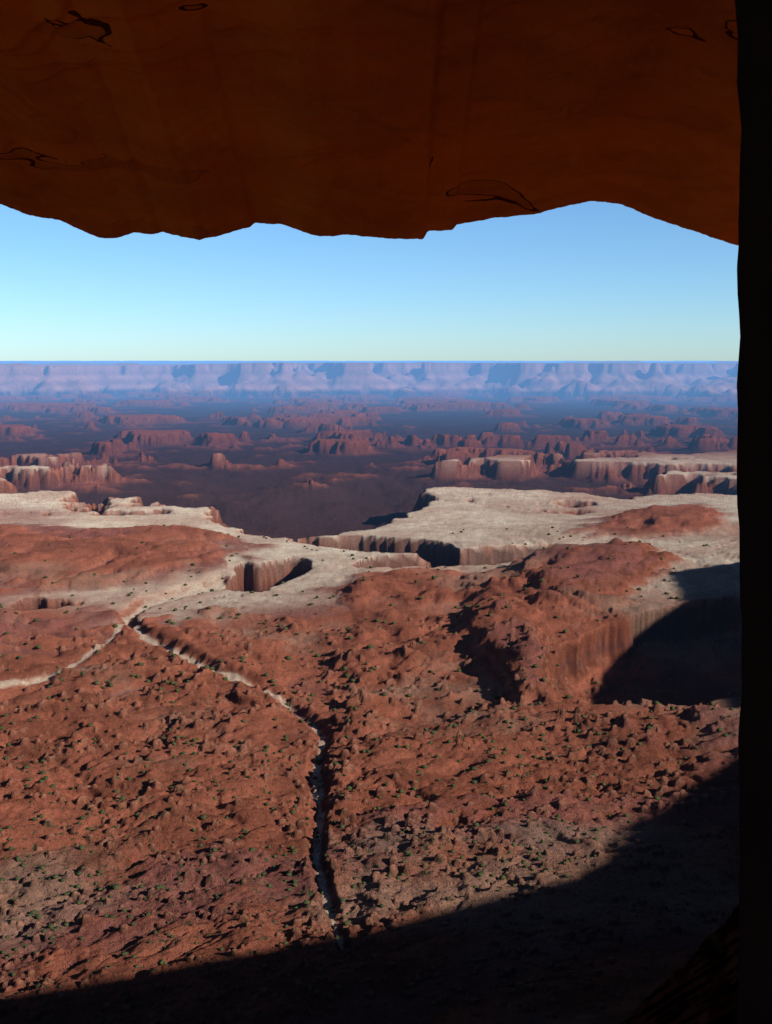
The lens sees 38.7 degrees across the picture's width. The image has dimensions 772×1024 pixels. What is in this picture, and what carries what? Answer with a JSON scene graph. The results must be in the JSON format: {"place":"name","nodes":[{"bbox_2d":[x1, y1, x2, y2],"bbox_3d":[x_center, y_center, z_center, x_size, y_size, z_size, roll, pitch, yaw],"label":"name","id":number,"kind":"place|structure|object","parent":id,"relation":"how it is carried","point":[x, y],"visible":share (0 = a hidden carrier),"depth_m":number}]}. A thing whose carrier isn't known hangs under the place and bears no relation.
{"place":"outdoors","nodes":[
{"label":"outdoors","id":0,"kind":"place"},
{"bbox_2d":[0,201,739,360],"label":"sky","id":1,"kind":"structure","parent":0,"point":[590,280]},
{"bbox_2d":[0,361,741,1023],"bbox_3d":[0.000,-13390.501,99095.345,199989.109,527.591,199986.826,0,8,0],"label":"terrain","id":2,"kind":"structure","parent":0,"point":[396,473],"depth_m":1307.72},
{"bbox_2d":[0,524,740,987],"bbox_3d":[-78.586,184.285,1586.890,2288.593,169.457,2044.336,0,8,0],"label":"shrubs","id":3,"kind":"object","parent":2,"relation":"on","point":[294,884],"visible":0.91,"depth_m":948.05},
{"bbox_2d":[735,0,771,1023],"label":"rock wall","id":4,"kind":"structure","parent":0,"point":[754,374],"depth_m":0.77},
{"bbox_2d":[0,0,740,245],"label":"arch span","id":5,"kind":"object","parent":4,"relation":"attached to","point":[387,119],"visible":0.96,"depth_m":3.74},
{"bbox_3d":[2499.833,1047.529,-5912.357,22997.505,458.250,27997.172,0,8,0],"label":"plateau rock","id":6,"kind":"structure","parent":0,"visible":0},
{"bbox_3d":[2.750,-1.516,-4.751,13.500,7.700,19.000,0,8,0],"label":"arch","id":7,"kind":"object","parent":6,"relation":"on","visible":0},
{"bbox_2d":[619,904,738,1023],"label":"rock ledge","id":8,"kind":"object","parent":7,"relation":"attached to","point":[700,986],"visible":0.57,"depth_m":2.80}
]}

